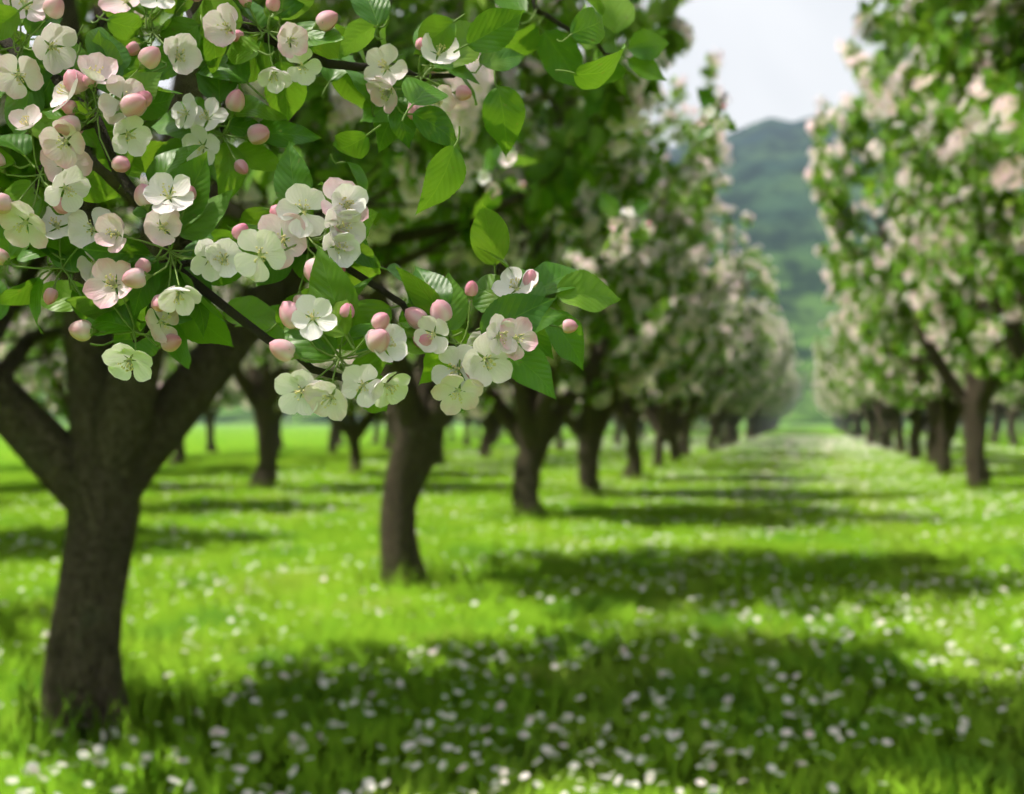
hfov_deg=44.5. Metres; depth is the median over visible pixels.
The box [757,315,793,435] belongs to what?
apple tree
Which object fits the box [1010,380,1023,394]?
apple tree
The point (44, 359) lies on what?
apple tree
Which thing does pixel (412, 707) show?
grass
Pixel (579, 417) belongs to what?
apple tree
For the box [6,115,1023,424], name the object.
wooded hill
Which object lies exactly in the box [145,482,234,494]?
grass
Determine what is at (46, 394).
apple tree
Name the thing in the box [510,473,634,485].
grass
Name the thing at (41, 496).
grass
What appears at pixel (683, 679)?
grass
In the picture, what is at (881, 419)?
apple tree
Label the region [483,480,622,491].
grass
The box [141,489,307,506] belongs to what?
grass
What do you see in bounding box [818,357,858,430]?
apple tree
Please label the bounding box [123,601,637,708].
grass
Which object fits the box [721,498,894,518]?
grass
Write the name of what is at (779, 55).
sky
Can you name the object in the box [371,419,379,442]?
apple tree
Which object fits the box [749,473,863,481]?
grass
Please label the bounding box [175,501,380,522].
grass
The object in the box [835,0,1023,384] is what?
apple tree
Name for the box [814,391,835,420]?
apple tree
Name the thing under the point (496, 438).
apple tree
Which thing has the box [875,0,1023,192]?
apple tree
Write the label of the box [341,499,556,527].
grass
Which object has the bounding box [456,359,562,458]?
apple tree
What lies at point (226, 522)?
grass
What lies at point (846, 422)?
apple tree
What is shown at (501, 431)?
apple tree
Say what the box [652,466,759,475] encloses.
grass
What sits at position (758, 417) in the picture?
apple tree
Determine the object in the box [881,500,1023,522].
grass
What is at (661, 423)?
apple tree
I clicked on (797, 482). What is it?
grass
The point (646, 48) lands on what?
blossom spray
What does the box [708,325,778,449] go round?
apple tree
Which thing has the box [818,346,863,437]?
apple tree
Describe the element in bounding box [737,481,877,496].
grass
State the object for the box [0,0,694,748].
foreground apple tree
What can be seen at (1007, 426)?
apple tree
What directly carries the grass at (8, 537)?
on the ground at (234, 441)
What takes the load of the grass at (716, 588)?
on the ground at (234, 441)
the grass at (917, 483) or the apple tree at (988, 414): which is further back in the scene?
the apple tree at (988, 414)
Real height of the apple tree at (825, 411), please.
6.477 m
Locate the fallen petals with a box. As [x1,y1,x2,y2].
[0,434,1023,793]
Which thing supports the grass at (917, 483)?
on the ground at (234, 441)
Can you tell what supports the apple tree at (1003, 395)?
on the ground at (234, 441)
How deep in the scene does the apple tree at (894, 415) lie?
38.41 m
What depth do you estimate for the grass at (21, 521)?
13.37 m
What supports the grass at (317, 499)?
on the ground at (234, 441)
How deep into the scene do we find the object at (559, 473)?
24.37 m
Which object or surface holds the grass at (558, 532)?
on the ground at (234, 441)
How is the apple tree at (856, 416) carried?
on the ground at (234, 441)
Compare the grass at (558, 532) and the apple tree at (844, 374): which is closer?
the grass at (558, 532)
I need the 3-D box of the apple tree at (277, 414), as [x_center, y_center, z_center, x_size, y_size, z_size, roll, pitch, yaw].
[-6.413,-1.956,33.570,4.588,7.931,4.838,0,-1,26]
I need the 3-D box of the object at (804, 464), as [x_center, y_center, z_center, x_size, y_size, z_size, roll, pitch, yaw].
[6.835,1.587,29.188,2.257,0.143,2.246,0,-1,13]
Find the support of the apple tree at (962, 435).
on the ground at (234, 441)
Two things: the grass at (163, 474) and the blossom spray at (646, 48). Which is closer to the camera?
the blossom spray at (646, 48)
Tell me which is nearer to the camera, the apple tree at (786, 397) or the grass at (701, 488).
the grass at (701, 488)
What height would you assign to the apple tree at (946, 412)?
6.743 m
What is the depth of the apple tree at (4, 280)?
19.34 m
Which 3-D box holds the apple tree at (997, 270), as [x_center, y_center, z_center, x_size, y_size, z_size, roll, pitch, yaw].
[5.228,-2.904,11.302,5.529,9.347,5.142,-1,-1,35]
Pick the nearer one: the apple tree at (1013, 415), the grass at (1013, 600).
the grass at (1013, 600)
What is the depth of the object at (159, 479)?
22.77 m
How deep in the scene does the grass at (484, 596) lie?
7.98 m
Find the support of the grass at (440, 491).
on the ground at (234, 441)
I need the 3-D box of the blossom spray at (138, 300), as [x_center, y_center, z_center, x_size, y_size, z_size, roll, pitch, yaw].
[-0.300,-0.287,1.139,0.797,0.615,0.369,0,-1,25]
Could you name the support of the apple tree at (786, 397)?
on the ground at (234, 441)
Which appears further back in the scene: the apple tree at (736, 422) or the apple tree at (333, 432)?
the apple tree at (736, 422)
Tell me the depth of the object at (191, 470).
26.16 m
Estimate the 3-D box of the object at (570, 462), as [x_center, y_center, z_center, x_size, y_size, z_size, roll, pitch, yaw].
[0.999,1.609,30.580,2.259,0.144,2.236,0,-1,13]
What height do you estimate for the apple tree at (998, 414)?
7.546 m
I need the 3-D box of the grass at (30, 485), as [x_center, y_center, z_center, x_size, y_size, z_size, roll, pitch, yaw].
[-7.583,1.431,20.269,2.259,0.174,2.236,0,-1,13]
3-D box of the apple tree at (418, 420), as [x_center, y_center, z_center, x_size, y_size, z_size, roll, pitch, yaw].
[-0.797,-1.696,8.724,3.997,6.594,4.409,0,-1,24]
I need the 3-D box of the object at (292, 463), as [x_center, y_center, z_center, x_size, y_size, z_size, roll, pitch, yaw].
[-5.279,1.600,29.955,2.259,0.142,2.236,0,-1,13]
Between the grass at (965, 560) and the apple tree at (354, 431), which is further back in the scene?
the apple tree at (354, 431)
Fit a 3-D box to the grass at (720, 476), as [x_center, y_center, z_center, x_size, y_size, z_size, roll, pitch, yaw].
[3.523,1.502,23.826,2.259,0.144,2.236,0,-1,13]
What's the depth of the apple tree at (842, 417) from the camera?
96.91 m
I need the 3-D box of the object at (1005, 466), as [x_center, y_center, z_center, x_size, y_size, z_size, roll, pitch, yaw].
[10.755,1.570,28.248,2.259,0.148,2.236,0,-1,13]
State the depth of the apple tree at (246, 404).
46.43 m
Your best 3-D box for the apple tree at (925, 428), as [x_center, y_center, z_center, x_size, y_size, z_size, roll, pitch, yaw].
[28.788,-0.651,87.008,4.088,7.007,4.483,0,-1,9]
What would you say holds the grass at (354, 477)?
on the ground at (234, 441)
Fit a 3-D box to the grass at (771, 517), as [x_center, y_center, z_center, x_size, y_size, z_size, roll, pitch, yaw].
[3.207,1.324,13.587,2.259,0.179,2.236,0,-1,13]
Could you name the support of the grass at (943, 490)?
on the ground at (234, 441)
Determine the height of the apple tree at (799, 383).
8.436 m
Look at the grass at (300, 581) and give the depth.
8.48 m
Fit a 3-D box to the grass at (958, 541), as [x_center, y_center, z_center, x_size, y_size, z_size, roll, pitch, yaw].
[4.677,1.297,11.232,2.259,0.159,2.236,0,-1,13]
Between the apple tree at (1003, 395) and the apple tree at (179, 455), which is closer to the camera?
the apple tree at (179, 455)
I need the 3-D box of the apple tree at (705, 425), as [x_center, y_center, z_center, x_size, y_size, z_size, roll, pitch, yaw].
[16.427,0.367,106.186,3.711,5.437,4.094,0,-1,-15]
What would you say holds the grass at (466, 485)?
on the ground at (234, 441)
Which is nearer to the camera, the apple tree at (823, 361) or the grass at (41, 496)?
the grass at (41, 496)
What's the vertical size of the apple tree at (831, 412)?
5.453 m
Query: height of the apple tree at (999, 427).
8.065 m
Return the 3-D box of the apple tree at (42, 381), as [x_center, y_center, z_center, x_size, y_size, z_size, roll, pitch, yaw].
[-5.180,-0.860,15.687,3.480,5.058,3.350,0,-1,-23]
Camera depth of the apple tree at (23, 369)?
11.59 m
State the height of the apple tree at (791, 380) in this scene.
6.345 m
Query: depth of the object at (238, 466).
27.96 m
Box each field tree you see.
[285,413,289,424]
[792,352,814,400]
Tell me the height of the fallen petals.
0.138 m
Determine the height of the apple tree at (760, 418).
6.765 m
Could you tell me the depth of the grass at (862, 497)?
17.43 m
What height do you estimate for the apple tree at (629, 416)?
6.979 m
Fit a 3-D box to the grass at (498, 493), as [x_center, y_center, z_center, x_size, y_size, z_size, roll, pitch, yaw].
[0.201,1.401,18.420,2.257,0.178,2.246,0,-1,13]
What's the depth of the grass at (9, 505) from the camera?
15.84 m
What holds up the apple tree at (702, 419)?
on the ground at (234, 441)
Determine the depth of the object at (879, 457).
34.62 m
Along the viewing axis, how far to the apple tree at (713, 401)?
30.60 m
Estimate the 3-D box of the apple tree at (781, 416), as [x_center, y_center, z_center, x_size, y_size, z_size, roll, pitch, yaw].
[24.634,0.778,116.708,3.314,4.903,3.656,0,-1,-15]
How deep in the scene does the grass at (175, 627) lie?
6.78 m
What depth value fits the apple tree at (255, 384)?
19.59 m
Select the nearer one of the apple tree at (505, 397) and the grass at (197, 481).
the grass at (197, 481)
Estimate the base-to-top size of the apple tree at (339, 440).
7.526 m
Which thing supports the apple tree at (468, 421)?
on the ground at (234, 441)
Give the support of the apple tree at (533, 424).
on the ground at (234, 441)
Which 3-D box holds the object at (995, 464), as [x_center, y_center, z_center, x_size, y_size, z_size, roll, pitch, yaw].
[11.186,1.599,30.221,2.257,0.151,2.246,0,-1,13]
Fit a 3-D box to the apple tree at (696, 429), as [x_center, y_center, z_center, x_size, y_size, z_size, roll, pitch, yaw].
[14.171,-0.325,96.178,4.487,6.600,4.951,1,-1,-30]
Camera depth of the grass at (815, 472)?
25.09 m
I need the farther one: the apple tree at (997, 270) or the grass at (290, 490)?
the grass at (290, 490)
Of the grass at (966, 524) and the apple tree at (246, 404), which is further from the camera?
the apple tree at (246, 404)
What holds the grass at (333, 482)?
on the ground at (234, 441)
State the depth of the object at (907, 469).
26.90 m
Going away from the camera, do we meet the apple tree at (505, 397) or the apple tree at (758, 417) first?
the apple tree at (505, 397)
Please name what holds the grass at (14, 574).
on the ground at (234, 441)
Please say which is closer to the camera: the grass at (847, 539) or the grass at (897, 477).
the grass at (847, 539)
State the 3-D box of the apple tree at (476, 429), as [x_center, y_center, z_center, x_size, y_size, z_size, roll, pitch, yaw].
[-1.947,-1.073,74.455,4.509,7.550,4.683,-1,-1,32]
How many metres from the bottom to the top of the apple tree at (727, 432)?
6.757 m
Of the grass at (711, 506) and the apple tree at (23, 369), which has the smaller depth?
the apple tree at (23, 369)
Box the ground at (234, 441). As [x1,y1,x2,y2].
[0,423,1023,793]
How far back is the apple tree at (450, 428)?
69.62 m
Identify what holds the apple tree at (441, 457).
on the ground at (234, 441)
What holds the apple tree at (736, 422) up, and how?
on the ground at (234, 441)
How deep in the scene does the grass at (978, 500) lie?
17.01 m
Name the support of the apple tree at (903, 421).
on the ground at (234, 441)
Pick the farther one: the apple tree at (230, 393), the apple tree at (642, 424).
the apple tree at (642, 424)
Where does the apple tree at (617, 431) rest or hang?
on the ground at (234, 441)
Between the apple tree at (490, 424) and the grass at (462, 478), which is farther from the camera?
the apple tree at (490, 424)
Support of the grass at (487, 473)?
on the ground at (234, 441)
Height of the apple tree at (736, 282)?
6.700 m
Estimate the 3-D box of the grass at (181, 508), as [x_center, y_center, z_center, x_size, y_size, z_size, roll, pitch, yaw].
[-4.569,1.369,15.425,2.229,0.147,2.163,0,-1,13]
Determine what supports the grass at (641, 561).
on the ground at (234, 441)
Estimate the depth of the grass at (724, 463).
29.56 m
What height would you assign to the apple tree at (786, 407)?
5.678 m
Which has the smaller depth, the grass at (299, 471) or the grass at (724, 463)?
the grass at (299, 471)
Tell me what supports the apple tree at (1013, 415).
on the ground at (234, 441)
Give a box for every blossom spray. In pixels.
[0,0,625,420]
[471,0,736,252]
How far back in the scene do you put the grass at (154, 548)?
11.08 m
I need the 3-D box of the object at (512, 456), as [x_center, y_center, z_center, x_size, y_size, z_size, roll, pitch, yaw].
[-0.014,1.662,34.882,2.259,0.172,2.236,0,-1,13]
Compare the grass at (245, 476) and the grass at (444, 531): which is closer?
the grass at (444, 531)
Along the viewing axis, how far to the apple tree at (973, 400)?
19.89 m
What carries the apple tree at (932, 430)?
on the ground at (234, 441)
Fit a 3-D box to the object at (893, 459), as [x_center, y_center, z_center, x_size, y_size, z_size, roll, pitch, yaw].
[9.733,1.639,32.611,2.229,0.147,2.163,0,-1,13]
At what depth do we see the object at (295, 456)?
34.46 m
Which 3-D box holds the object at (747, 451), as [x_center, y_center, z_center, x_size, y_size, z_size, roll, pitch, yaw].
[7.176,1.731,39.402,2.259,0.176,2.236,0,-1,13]
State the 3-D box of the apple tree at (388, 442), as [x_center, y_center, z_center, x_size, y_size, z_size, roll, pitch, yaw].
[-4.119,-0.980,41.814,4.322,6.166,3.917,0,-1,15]
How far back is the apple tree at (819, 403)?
109.90 m
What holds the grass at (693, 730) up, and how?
on the ground at (234, 441)
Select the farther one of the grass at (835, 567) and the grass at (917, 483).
the grass at (917, 483)
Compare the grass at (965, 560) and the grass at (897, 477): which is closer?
the grass at (965, 560)
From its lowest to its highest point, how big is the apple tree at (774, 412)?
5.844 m
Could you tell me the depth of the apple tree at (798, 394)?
124.10 m
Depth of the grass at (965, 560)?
9.56 m
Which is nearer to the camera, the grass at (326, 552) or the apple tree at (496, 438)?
the grass at (326, 552)
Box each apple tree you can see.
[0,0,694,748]
[0,27,52,339]
[0,176,233,419]
[0,219,140,424]
[0,267,41,381]
[5,209,132,395]
[109,93,402,491]
[134,0,707,588]
[161,287,246,468]
[203,296,245,451]
[218,286,345,458]
[240,363,297,448]
[278,360,358,453]
[293,280,407,475]
[336,428,344,445]
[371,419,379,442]
[383,299,407,450]
[386,0,732,519]
[400,244,496,465]
[448,414,461,437]
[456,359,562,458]
[462,410,473,445]
[472,418,479,436]
[492,403,507,442]
[499,427,504,434]
[502,361,570,403]
[542,88,736,497]
[555,374,580,449]
[557,143,753,479]
[571,374,599,447]
[602,247,734,468]
[604,286,746,461]
[614,416,622,443]
[639,405,651,439]
[679,232,780,455]
[694,416,700,431]
[700,417,704,431]
[704,419,707,430]
[706,298,777,451]
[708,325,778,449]
[723,288,781,446]
[731,330,782,444]
[735,344,783,442]
[745,305,795,439]
[752,364,788,437]
[754,362,796,437]
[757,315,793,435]
[759,364,791,434]
[760,372,789,433]
[764,359,795,432]
[767,358,803,431]
[771,370,798,430]
[774,390,801,425]
[775,395,796,429]
[804,0,1023,490]
[811,375,840,429]
[812,335,861,439]
[813,277,877,443]
[814,370,843,431]
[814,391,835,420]
[816,346,850,435]
[816,378,836,429]
[816,386,845,432]
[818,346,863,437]
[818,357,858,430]
[820,276,885,447]
[822,357,877,445]
[825,373,861,411]
[829,196,1014,474]
[832,278,907,452]
[834,199,937,464]
[834,351,893,450]
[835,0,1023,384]
[838,0,1023,316]
[845,227,928,459]
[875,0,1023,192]
[902,414,906,430]
[912,409,927,433]
[960,417,963,437]
[985,403,1005,441]
[989,393,1012,443]
[990,386,1023,445]
[991,409,1009,433]
[992,385,1023,409]
[997,420,1001,432]
[1007,408,1023,434]
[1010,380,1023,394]
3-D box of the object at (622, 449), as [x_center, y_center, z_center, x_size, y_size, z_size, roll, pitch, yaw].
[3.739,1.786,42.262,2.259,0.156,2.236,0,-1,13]
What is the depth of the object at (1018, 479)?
22.35 m
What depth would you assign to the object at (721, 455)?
35.36 m
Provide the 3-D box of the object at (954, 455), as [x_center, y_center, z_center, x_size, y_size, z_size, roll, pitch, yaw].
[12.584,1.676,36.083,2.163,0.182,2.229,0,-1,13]
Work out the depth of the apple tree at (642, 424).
65.21 m
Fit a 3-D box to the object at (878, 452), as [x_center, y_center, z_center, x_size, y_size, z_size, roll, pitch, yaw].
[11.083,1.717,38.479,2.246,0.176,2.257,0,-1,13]
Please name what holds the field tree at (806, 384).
on the ground at (234, 441)
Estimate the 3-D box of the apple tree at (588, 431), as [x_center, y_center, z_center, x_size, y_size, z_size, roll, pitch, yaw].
[1.224,-1.677,18.075,4.259,6.806,4.039,0,-1,-12]
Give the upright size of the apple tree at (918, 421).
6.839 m
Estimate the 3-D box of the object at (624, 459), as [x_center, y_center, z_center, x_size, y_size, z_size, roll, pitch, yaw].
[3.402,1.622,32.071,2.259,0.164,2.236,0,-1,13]
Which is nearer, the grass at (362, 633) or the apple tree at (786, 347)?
the grass at (362, 633)
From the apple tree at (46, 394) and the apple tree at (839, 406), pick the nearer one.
the apple tree at (46, 394)
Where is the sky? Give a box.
[18,0,1019,149]
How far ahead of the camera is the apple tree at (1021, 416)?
80.09 m
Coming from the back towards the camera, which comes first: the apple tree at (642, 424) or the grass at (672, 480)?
the apple tree at (642, 424)
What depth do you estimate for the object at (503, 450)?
41.29 m

